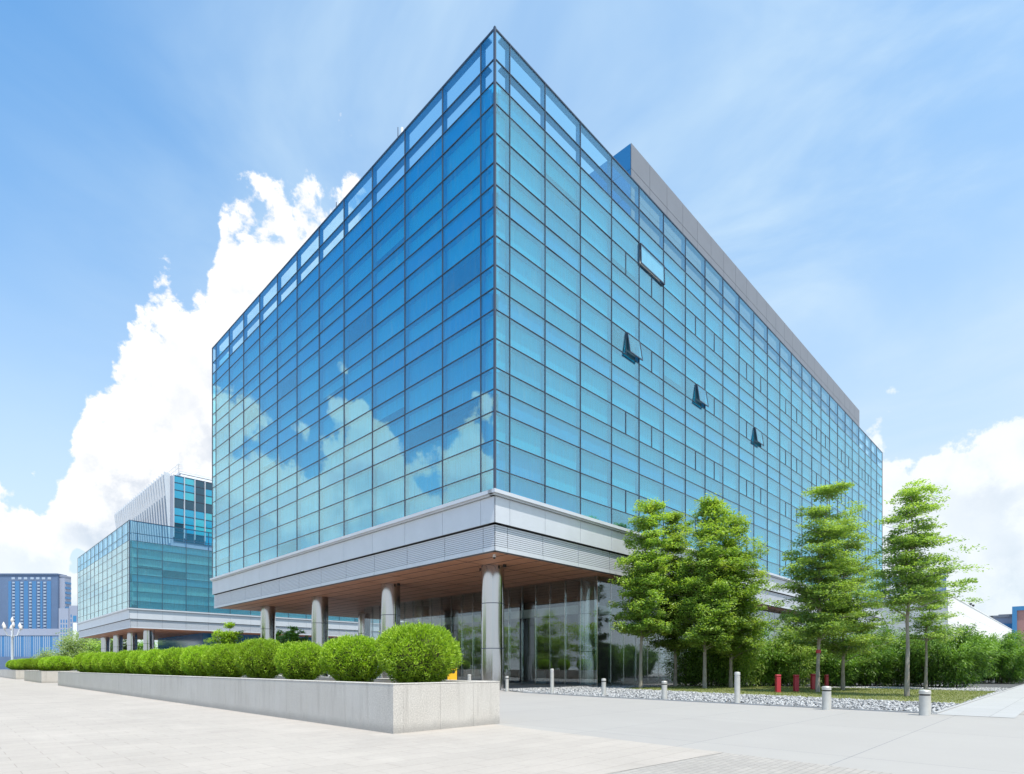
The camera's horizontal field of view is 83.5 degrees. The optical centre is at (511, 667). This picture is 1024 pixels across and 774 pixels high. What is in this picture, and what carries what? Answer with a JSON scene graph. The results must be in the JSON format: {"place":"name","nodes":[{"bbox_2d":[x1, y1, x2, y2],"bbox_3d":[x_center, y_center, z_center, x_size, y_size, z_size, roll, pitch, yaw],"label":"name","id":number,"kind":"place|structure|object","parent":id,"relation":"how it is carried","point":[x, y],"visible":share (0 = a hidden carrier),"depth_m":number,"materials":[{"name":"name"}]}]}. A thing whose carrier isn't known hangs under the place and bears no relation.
{"place":"outdoors","nodes":[
{"label":"outdoors","id":0,"kind":"place"},
{"bbox_2d":[0,629,58,669],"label":"podium building","id":1,"kind":"structure","parent":0,"point":[29,643],"depth_m":270.00,"materials":[{"name":"blue glass"}]},
{"bbox_2d":[0,573,70,628],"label":"tower block","id":2,"kind":"structure","parent":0,"point":[33,600],"depth_m":300.20,"materials":[{"name":"blue"}]},
{"bbox_2d":[59,606,100,670],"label":"apartment building","id":3,"kind":"structure","parent":0,"point":[68,618],"depth_m":239.09,"materials":[{"name":"blue glass"}]},
{"bbox_2d":[0,677,708,773],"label":"plaza paving","id":4,"kind":"structure","parent":0,"point":[50,728],"depth_m":10.92,"materials":[{"name":"grey concrete"}]},
{"bbox_2d":[0,670,23,678],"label":"granite planter","id":5,"kind":"object","parent":4,"relation":"on","point":[14,674],"visible":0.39,"depth_m":72.68,"materials":[{"name":"stone"}]},
{"bbox_2d":[5,659,17,669],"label":"clipped bush","id":6,"kind":"object","parent":5,"relation":"in","point":[7,663],"visible":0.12,"depth_m":83.29,"materials":[{"name":"green plant"}]},
{"bbox_2d":[8,659,19,669],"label":"clipped bush","id":7,"kind":"object","parent":5,"relation":"in","point":[11,664],"visible":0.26,"depth_m":79.16,"materials":[{"name":"green plant"}]},
{"bbox_2d":[14,658,22,669],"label":"clipped bush","id":8,"kind":"object","parent":5,"relation":"in","point":[16,665],"visible":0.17,"depth_m":75.24,"materials":[{"name":"green plant"}]},
{"bbox_2d":[17,658,36,669],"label":"clipped bush","id":9,"kind":"object","parent":5,"relation":"in","point":[25,664],"visible":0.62,"depth_m":71.80,"materials":[{"name":"green plant"}]},
{"bbox_2d":[2,617,22,659],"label":"street lamp","id":10,"kind":"object","parent":4,"relation":"on","point":[12,626],"visible":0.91,"depth_m":84.90,"materials":[{"name":"metal"}]},
{"bbox_2d":[24,670,77,682],"bbox_3d":[-47.816,0.933,59.712,14.012,1.134,3.322,0,0,45],"label":"granite planter","id":11,"kind":"object","parent":4,"relation":"on","point":[37,676],"visible":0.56,"depth_m":54.46,"materials":[{"name":"stone"}]},
{"bbox_2d":[32,657,43,670],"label":"clipped bush","id":12,"kind":"object","parent":11,"relation":"in","point":[35,664],"visible":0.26,"depth_m":61.63,"materials":[{"name":"green plant"}]},
{"bbox_2d":[38,656,49,670],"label":"clipped bush","id":13,"kind":"object","parent":11,"relation":"in","point":[41,665],"visible":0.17,"depth_m":58.56,"materials":[{"name":"green plant"}]},
{"bbox_2d":[43,656,73,670],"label":"clipped bush","id":14,"kind":"object","parent":11,"relation":"in","point":[58,663],"visible":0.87,"depth_m":55.62,"materials":[{"name":"green plant"}]},
{"bbox_2d":[58,672,499,733],"bbox_3d":[-18.638,0.933,30.909,48.212,1.134,3.322,0,0,45],"label":"granite planter","id":15,"kind":"object","parent":4,"relation":"on","point":[385,705],"visible":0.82,"depth_m":15.05,"materials":[{"name":"grey granite"}]},
{"bbox_2d":[72,652,93,672],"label":"clipped bush","id":16,"kind":"object","parent":15,"relation":"in","point":[77,664],"visible":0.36,"depth_m":45.54,"materials":[{"name":"green plant"}]},
{"bbox_2d":[81,652,97,672],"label":"clipped bush","id":17,"kind":"object","parent":15,"relation":"in","point":[86,659],"visible":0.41,"depth_m":43.10,"materials":[{"name":"green plant"}]},
{"bbox_2d":[91,651,109,672],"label":"clipped bush","id":18,"kind":"object","parent":15,"relation":"in","point":[96,657],"visible":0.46,"depth_m":40.80,"materials":[{"name":"green plant"}]},
{"bbox_2d":[98,650,120,673],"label":"clipped bush","id":19,"kind":"object","parent":15,"relation":"in","point":[105,660],"visible":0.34,"depth_m":38.27,"materials":[{"name":"green plant"}]},
{"bbox_2d":[111,650,132,673],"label":"clipped bush","id":20,"kind":"object","parent":15,"relation":"in","point":[118,663],"visible":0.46,"depth_m":35.86,"materials":[{"name":"green plant"}]},
{"bbox_2d":[124,650,148,674],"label":"clipped bush","id":21,"kind":"object","parent":15,"relation":"in","point":[132,665],"visible":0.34,"depth_m":33.50,"materials":[{"name":"green plant"}]},
{"bbox_2d":[137,647,167,674],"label":"clipped bush","id":22,"kind":"object","parent":15,"relation":"in","point":[148,659],"visible":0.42,"depth_m":30.96,"materials":[{"name":"green plant"}]},
{"bbox_2d":[156,646,188,675],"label":"clipped bush","id":23,"kind":"object","parent":15,"relation":"in","point":[167,660],"visible":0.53,"depth_m":28.59,"materials":[{"name":"green plant"}]},
{"bbox_2d":[179,643,211,676],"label":"clipped bush","id":24,"kind":"object","parent":15,"relation":"in","point":[189,657],"visible":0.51,"depth_m":26.26,"materials":[{"name":"green plant"}]},
{"bbox_2d":[198,641,244,677],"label":"clipped bush","id":25,"kind":"object","parent":15,"relation":"in","point":[216,660],"visible":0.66,"depth_m":23.73,"materials":[{"name":"green plant"}]},
{"bbox_2d":[232,636,280,678],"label":"clipped bush","id":26,"kind":"object","parent":15,"relation":"in","point":[253,657],"visible":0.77,"depth_m":21.39,"materials":[{"name":"green plant"}]},
{"bbox_2d":[273,640,330,679],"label":"clipped bush","id":27,"kind":"object","parent":15,"relation":"in","point":[298,660],"visible":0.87,"depth_m":19.03,"materials":[{"name":"green plant"}]},
{"bbox_2d":[317,632,383,681],"bbox_3d":[-4.692,-0.234,17.096,2.196,1.743,2.195,0,0,36],"label":"clipped bush","id":28,"kind":"object","parent":15,"relation":"in","point":[352,658],"visible":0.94,"depth_m":16.51,"materials":[{"name":"green plant"}]},
{"bbox_2d":[373,620,463,682],"bbox_3d":[-2.421,-0.289,14.922,2.322,1.893,2.289,0,0,28],"label":"clipped bush","id":29,"kind":"object","parent":15,"relation":"in","point":[419,652],"visible":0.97,"depth_m":14.27,"materials":[{"name":"green plant"}]},
{"bbox_2d":[0,0,1023,647],"label":"sky","id":30,"kind":"structure","parent":0,"point":[860,163],"materials":[{"name":"blue"}]},
{"bbox_2d":[279,674,1023,773],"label":"road","id":31,"kind":"structure","parent":0,"point":[900,742],"depth_m":13.54,"materials":[{"name":"grey concrete"}]},
{"bbox_2d":[198,622,246,645],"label":"garden tree","id":32,"kind":"object","parent":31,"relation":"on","point":[227,636],"visible":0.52,"depth_m":61.49,"materials":[{"name":"green plant"}]},
{"bbox_2d":[76,464,380,673],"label":"glass office building","id":33,"kind":"structure","parent":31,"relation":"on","point":[147,581],"depth_m":109.53,"materials":[{"name":"blue"}]},
{"bbox_2d":[94,544,97,555],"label":"window pane","id":34,"kind":"structure","parent":33,"relation":"in","point":[96,546],"depth_m":118.15,"materials":[{"name":"blue glass"}]},
{"bbox_2d":[98,541,101,552],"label":"window pane","id":35,"kind":"structure","parent":33,"relation":"in","point":[100,543],"depth_m":115.02,"materials":[{"name":"blue glass"}]},
{"bbox_2d":[103,537,106,549],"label":"window pane","id":36,"kind":"structure","parent":33,"relation":"in","point":[104,540],"depth_m":112.02,"materials":[{"name":"blue glass"}]},
{"bbox_2d":[107,533,111,546],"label":"window pane","id":37,"kind":"structure","parent":33,"relation":"in","point":[109,538],"depth_m":108.90,"materials":[{"name":"blue glass"}]},
{"bbox_2d":[112,530,115,542],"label":"window pane","id":38,"kind":"structure","parent":33,"relation":"in","point":[114,533],"depth_m":105.91,"materials":[{"name":"blue glass"}]},
{"bbox_2d":[112,564,116,574],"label":"window pane","id":39,"kind":"structure","parent":33,"relation":"in","point":[114,568],"depth_m":105.93,"materials":[{"name":"teal glass"}]},
{"bbox_2d":[112,596,116,605],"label":"window pane","id":40,"kind":"structure","parent":33,"relation":"in","point":[114,599],"depth_m":105.91,"materials":[{"name":"teal glass"}]},
{"bbox_2d":[112,555,116,565],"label":"window pane","id":41,"kind":"structure","parent":33,"relation":"in","point":[114,559],"depth_m":105.91,"materials":[{"name":"teal glass"}]},
{"bbox_2d":[117,561,121,571],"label":"window pane","id":42,"kind":"structure","parent":33,"relation":"in","point":[119,566],"depth_m":103.10,"materials":[{"name":"teal glass"}]},
{"bbox_2d":[117,594,121,603],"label":"window pane","id":43,"kind":"structure","parent":33,"relation":"in","point":[119,598],"depth_m":103.10,"materials":[{"name":"teal glass"}]},
{"bbox_2d":[117,552,121,562],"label":"window pane","id":44,"kind":"structure","parent":33,"relation":"in","point":[119,556],"depth_m":103.10,"materials":[{"name":"teal glass"}]},
{"bbox_2d":[117,585,121,594],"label":"window pane","id":45,"kind":"structure","parent":33,"relation":"in","point":[119,588],"depth_m":103.10,"materials":[{"name":"teal glass"}]},
{"bbox_2d":[122,558,126,569],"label":"window pane","id":46,"kind":"structure","parent":33,"relation":"in","point":[124,563],"depth_m":100.44,"materials":[{"name":"teal glass"}]},
{"bbox_2d":[122,592,126,602],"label":"window pane","id":47,"kind":"structure","parent":33,"relation":"in","point":[124,596],"depth_m":100.44,"materials":[{"name":"teal glass"}]},
{"bbox_2d":[122,549,126,559],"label":"window pane","id":48,"kind":"structure","parent":33,"relation":"in","point":[124,553],"depth_m":100.44,"materials":[{"name":"teal glass"}]},
{"bbox_2d":[122,583,126,592],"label":"window pane","id":49,"kind":"structure","parent":33,"relation":"in","point":[124,586],"depth_m":100.44,"materials":[{"name":"teal glass"}]},
{"bbox_2d":[276,632,284,643],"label":"garden tree","id":50,"kind":"object","parent":31,"relation":"on","point":[278,638],"visible":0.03,"depth_m":83.66,"materials":[{"name":"green plant"}]},
{"bbox_2d":[276,626,308,645],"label":"garden tree","id":51,"kind":"object","parent":31,"relation":"on","point":[292,634],"visible":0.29,"depth_m":77.10,"materials":[{"name":"green plant"}]},
{"bbox_2d":[447,668,456,679],"bbox_3d":[-3.026,0.765,29.013,0.480,1.470,0.114,0,0,-8],"label":"yellow board","id":52,"kind":"object","parent":31,"relation":"on","point":[453,676],"visible":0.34,"depth_m":28.97,"materials":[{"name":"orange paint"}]},
{"bbox_2d":[505,676,508,691],"bbox_3d":[-0.300,1.019,35.000,0.206,0.962,0.206,0,0,0],"label":"bollard","id":53,"kind":"object","parent":31,"relation":"on","point":[507,684],"visible":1,"depth_m":34.92,"materials":[{"name":"metal"}]},
{"bbox_2d":[210,26,883,689],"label":"glass office building","id":54,"kind":"structure","parent":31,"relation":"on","point":[490,370],"depth_m":43.70,"materials":[{"name":"blue glass"}]},
{"bbox_2d":[627,332,642,360],"bbox_3d":[9.130,-23.899,42.851,0.245,1.573,1.707,-13,-9,44],"label":"open window","id":55,"kind":"structure","parent":54,"relation":"in","point":[640,358],"depth_m":42.71,"materials":[{"name":"blue"}]},
{"bbox_2d":[640,243,664,284],"bbox_3d":[11.013,-31.453,44.802,0.090,1.563,3.513,-2,-1,45],"label":"open window","id":56,"kind":"structure","parent":54,"relation":"in","point":[648,261],"depth_m":44.79,"materials":[{"name":"blue glass"}]},
{"bbox_2d":[697,384,708,406],"bbox_3d":[16.744,-23.899,50.571,0.245,1.573,1.707,-13,-9,44],"label":"open window","id":57,"kind":"structure","parent":54,"relation":"in","point":[697,384],"depth_m":50.40,"materials":[{"name":"blue"}]},
{"bbox_2d":[755,427,763,445],"bbox_3d":[25.629,-23.899,59.571,0.245,1.573,1.707,-13,-9,44],"label":"open window","id":58,"kind":"structure","parent":54,"relation":"in","point":[755,427],"depth_m":59.37,"materials":[{"name":"blue"}]},
{"bbox_2d":[820,408,881,601],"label":"glass facade","id":59,"kind":"structure","parent":54,"relation":"in","point":[872,469],"depth_m":86.71,"materials":[{"name":"blue glass"}]},
{"bbox_2d":[822,686,830,709],"bbox_3d":[11.077,1.083,20.192,0.299,0.834,0.299,0,0,0],"label":"bollard","id":60,"kind":"object","parent":31,"relation":"on","point":[826,697],"visible":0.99,"depth_m":20.07,"materials":[{"name":"white"}]},
{"bbox_2d":[919,690,930,715],"bbox_3d":[12.814,1.100,17.797,0.319,0.800,0.319,0,0,0],"label":"bollard","id":61,"kind":"object","parent":31,"relation":"on","point":[924,703],"visible":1,"depth_m":17.67,"materials":[{"name":"grey metal"}]},
{"bbox_2d":[584,751,722,773],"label":"stone strip paving","id":62,"kind":"structure","parent":0,"point":[612,770],"depth_m":8.86,"materials":[{"name":"beige stone"}]},
{"bbox_2d":[608,754,713,773],"bbox_3d":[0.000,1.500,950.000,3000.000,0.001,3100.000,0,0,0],"label":"ground","id":63,"kind":"structure","parent":0,"point":[658,764],"depth_m":8.84,"materials":[{"name":"grey concrete"}]},
{"bbox_2d":[31,648,61,657],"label":"distant tree","id":64,"kind":"object","parent":63,"relation":"on","point":[43,653],"visible":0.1,"depth_m":168.38,"materials":[{"name":"green plant"}]},
{"bbox_2d":[46,632,94,670],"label":"distant tree","id":65,"kind":"object","parent":63,"relation":"on","point":[73,650],"visible":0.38,"depth_m":149.01,"materials":[{"name":"green plant"}]},
{"bbox_2d":[61,628,110,651],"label":"distant tree","id":66,"kind":"object","parent":63,"relation":"on","point":[86,647],"visible":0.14,"depth_m":158.53,"materials":[{"name":"green plant"}]},
{"bbox_2d":[83,638,124,652],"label":"distant tree","id":67,"kind":"object","parent":63,"relation":"on","point":[97,645],"visible":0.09,"depth_m":148.21,"materials":[{"name":"green plant"}]},
{"bbox_2d":[96,639,142,651],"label":"distant tree","id":68,"kind":"object","parent":63,"relation":"on","point":[124,643],"visible":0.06,"depth_m":139.65,"materials":[{"name":"green plant"}]},
{"bbox_2d":[137,641,157,649],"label":"distant tree","id":69,"kind":"object","parent":63,"relation":"on","point":[140,644],"visible":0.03,"depth_m":158.85,"materials":[{"name":"green plant"}]},
{"bbox_2d":[883,574,945,595],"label":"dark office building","id":70,"kind":"structure","parent":63,"relation":"on","point":[944,589],"depth_m":167.63,"materials":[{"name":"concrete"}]},
{"bbox_2d":[831,596,1011,661],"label":"annex building","id":71,"kind":"structure","parent":63,"relation":"on","point":[987,623],"depth_m":108.01,"materials":[{"name":"grey"}]},
{"bbox_2d":[610,753,894,773],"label":"cobble paving","id":72,"kind":"structure","parent":0,"point":[725,763],"depth_m":8.53,"materials":[{"name":"stone"}]},
{"bbox_2d":[501,678,1023,711],"bbox_3d":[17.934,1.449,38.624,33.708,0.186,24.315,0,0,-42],"label":"gravel","id":73,"kind":"structure","parent":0,"point":[853,703],"depth_m":27.95,"materials":[{"name":"grey gravel"}]},
{"bbox_2d":[550,669,553,692],"bbox_3d":[2.227,0.789,31.818,0.206,1.421,0.206,0,0,0],"label":"bollard","id":74,"kind":"object","parent":73,"relation":"on","point":[552,681],"visible":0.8,"depth_m":31.74,"materials":[{"name":"grey"}]},
{"bbox_2d":[601,678,605,694],"bbox_3d":[4.732,1.040,29.577,0.237,0.920,0.237,0,0,0],"label":"bollard","id":75,"kind":"object","parent":73,"relation":"on","point":[603,680],"visible":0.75,"depth_m":29.49,"materials":[{"name":"white"}]},
{"bbox_2d":[661,681,666,698],"bbox_3d":[6.975,1.063,26.250,0.258,0.874,0.257,0,0,0],"label":"bollard","id":76,"kind":"object","parent":73,"relation":"on","point":[664,689],"visible":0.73,"depth_m":26.15,"materials":[{"name":"white"}]},
{"bbox_2d":[658,647,711,685],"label":"leafy shrub","id":77,"kind":"object","parent":73,"relation":"on","point":[686,672],"visible":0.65,"depth_m":43.78,"materials":[{"name":"green plant"}]},
{"bbox_2d":[734,672,739,702],"bbox_3d":[9.167,0.844,23.333,0.227,1.312,0.227,0,0,0],"label":"bollard","id":78,"kind":"object","parent":73,"relation":"on","point":[737,687],"visible":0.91,"depth_m":23.24,"materials":[{"name":"grey"}]},
{"bbox_2d":[743,625,801,685],"bbox_3d":[19.480,-0.646,44.073,5.782,5.151,5.548,0,0,0],"label":"leafy shrub","id":79,"kind":"object","parent":73,"relation":"on","point":[768,677],"visible":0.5,"depth_m":42.71,"materials":[{"name":"green plant"}]},
{"bbox_2d":[523,684,1023,713],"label":"kerb","id":80,"kind":"structure","parent":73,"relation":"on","point":[946,709],"depth_m":23.23,"materials":[{"name":"grey concrete"}]},
{"bbox_2d":[763,623,838,686],"bbox_3d":[21.168,-0.929,42.965,5.833,5.418,5.364,0,0,0],"label":"leafy shrub","id":81,"kind":"object","parent":73,"relation":"on","point":[798,664],"visible":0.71,"depth_m":42.28,"materials":[{"name":"green plant"}]},
{"bbox_2d":[803,636,875,686],"bbox_3d":[24.171,-0.596,43.394,5.609,4.667,5.817,0,0,0],"label":"leafy shrub","id":82,"kind":"object","parent":73,"relation":"on","point":[832,670],"visible":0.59,"depth_m":42.10,"materials":[{"name":"green plant"}]},
{"bbox_2d":[846,628,900,686],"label":"leafy shrub","id":83,"kind":"object","parent":73,"relation":"on","point":[871,676],"visible":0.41,"depth_m":42.82,"materials":[{"name":"green plant"}]},
{"bbox_2d":[888,564,968,688],"bbox_3d":[27.286,-2.636,37.645,4.028,8.313,4.772,0,0,0],"label":"layered tree","id":84,"kind":"object","parent":73,"relation":"on","point":[934,617],"visible":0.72,"depth_m":37.24,"materials":[{"name":"green plant"}]},
{"bbox_2d":[886,622,1014,687],"bbox_3d":[31.047,-0.736,41.297,8.041,5.249,6.881,0,0,38],"label":"leafy shrub","id":85,"kind":"object","parent":73,"relation":"on","point":[957,662],"visible":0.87,"depth_m":40.20,"materials":[{"name":"green plant"}]},
{"bbox_2d":[949,630,1023,683],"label":"leafy shrub","id":86,"kind":"object","parent":73,"relation":"on","point":[1005,666],"visible":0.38,"depth_m":50.71,"materials":[{"name":"green plant"}]},
{"bbox_2d":[988,631,1023,681],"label":"leafy shrub","id":87,"kind":"object","parent":73,"relation":"on","point":[1016,655],"visible":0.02,"depth_m":56.28,"materials":[{"name":"green plant"}]},
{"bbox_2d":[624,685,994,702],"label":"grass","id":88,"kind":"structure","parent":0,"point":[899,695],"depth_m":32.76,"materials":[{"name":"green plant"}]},
{"bbox_2d":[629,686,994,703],"bbox_3d":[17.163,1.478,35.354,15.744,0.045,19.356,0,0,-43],"label":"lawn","id":89,"kind":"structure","parent":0,"point":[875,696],"depth_m":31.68,"materials":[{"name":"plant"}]},
{"bbox_2d":[607,497,681,687],"bbox_3d":[9.099,-5.012,39.598,4.888,13.066,5.424,0,0,0],"label":"young tree","id":90,"kind":"object","parent":89,"relation":"on","point":[644,584],"visible":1,"depth_m":38.98,"materials":[{"name":"green plant"}]},
{"bbox_2d":[639,511,698,686],"bbox_3d":[11.825,-4.987,42.459,5.375,13.022,5.037,0,0,0],"label":"young tree","id":91,"kind":"object","parent":89,"relation":"on","point":[671,643],"visible":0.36,"depth_m":41.91,"materials":[{"name":"green plant"}]},
{"bbox_2d":[660,492,759,688],"bbox_3d":[13.072,-5.062,39.018,5.860,13.167,5.824,0,0,-41],"label":"young tree","id":92,"kind":"object","parent":89,"relation":"on","point":[703,590],"visible":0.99,"depth_m":38.21,"materials":[{"name":"green plant"}]},
{"bbox_2d":[680,647,751,686],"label":"leafy shrub","id":93,"kind":"object","parent":89,"relation":"on","point":[714,677],"visible":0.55,"depth_m":42.53,"materials":[{"name":"green plant"}]},
{"bbox_2d":[689,511,784,687],"bbox_3d":[15.459,-4.664,40.060,6.948,12.377,6.623,0,0,0],"label":"young tree","id":94,"kind":"object","parent":89,"relation":"on","point":[742,644],"visible":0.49,"depth_m":39.43,"materials":[{"name":"green plant"}]},
{"bbox_2d":[711,632,772,686],"bbox_3d":[17.024,-0.590,42.945,5.293,4.956,4.882,0,0,-43],"label":"leafy shrub","id":95,"kind":"object","parent":89,"relation":"on","point":[744,669],"visible":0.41,"depth_m":41.94,"materials":[{"name":"green plant"}]},
{"bbox_2d":[775,675,780,691],"bbox_3d":[15.216,0.961,32.812,0.330,1.078,0.330,0,0,0],"label":"red post","id":96,"kind":"object","parent":89,"relation":"on","point":[777,683],"visible":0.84,"depth_m":32.69,"materials":[{"name":"red metal"}]},
{"bbox_2d":[793,675,798,691],"bbox_3d":[16.781,0.968,33.871,0.330,1.064,0.330,0,0,0],"label":"red post","id":97,"kind":"object","parent":89,"relation":"on","point":[796,683],"visible":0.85,"depth_m":33.75,"materials":[{"name":"red paint"}]},
{"bbox_2d":[810,674,815,689],"bbox_3d":[19.347,0.961,36.842,0.330,1.079,0.330,0,0,0],"label":"red post","id":98,"kind":"object","parent":89,"relation":"on","point":[812,680],"visible":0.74,"depth_m":36.72,"materials":[{"name":"red metal"}]},
{"bbox_2d":[764,479,873,692],"bbox_3d":[17.625,-4.481,32.808,5.783,12.006,5.395,0,0,0],"label":"layered tree","id":99,"kind":"object","parent":89,"relation":"on","point":[819,625],"visible":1,"depth_m":32.41,"materials":[{"name":"green plant"}]},
{"bbox_2d":[824,675,828,685],"bbox_3d":[21.333,1.000,38.889,0.280,1.000,0.280,0,0,0],"label":"red post","id":100,"kind":"object","parent":89,"relation":"on","point":[826,680],"visible":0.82,"depth_m":38.79,"materials":[{"name":"red metal"}]},
{"bbox_2d":[788,516,904,689],"bbox_3d":[20.950,-3.998,35.778,6.950,11.040,6.159,0,0,0],"label":"layered tree","id":101,"kind":"object","parent":89,"relation":"on","point":[843,648],"visible":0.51,"depth_m":35.62,"materials":[{"name":"green plant"}]},
{"bbox_2d":[868,625,923,685],"bbox_3d":[29.412,-0.912,44.041,5.973,5.348,6.316,0,0,0],"label":"leafy shrub","id":102,"kind":"object","parent":89,"relation":"on","point":[897,680],"visible":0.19,"depth_m":43.33,"materials":[{"name":"green plant"}]},
{"bbox_2d":[846,478,989,696],"bbox_3d":[19.873,-3.866,28.198,5.956,10.774,4.496,0,0,31],"label":"layered tree","id":103,"kind":"object","parent":89,"relation":"on","point":[908,560],"visible":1,"depth_m":27.93,"materials":[{"name":"green plant"}]},
{"bbox_2d":[938,685,1023,717],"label":"garden path","id":104,"kind":"structure","parent":0,"point":[1008,704],"depth_m":21.69,"materials":[{"name":"grey concrete"}]},
{"bbox_2d":[990,614,1011,628],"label":"grey hall","id":105,"kind":"structure","parent":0,"point":[1005,619],"depth_m":256.03,"materials":[{"name":"blue paint"}]},
{"bbox_2d":[1012,606,1023,646],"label":"red blue building","id":106,"kind":"structure","parent":0,"point":[1017,617],"depth_m":239.21,"materials":[{"name":"red"}]}
]}

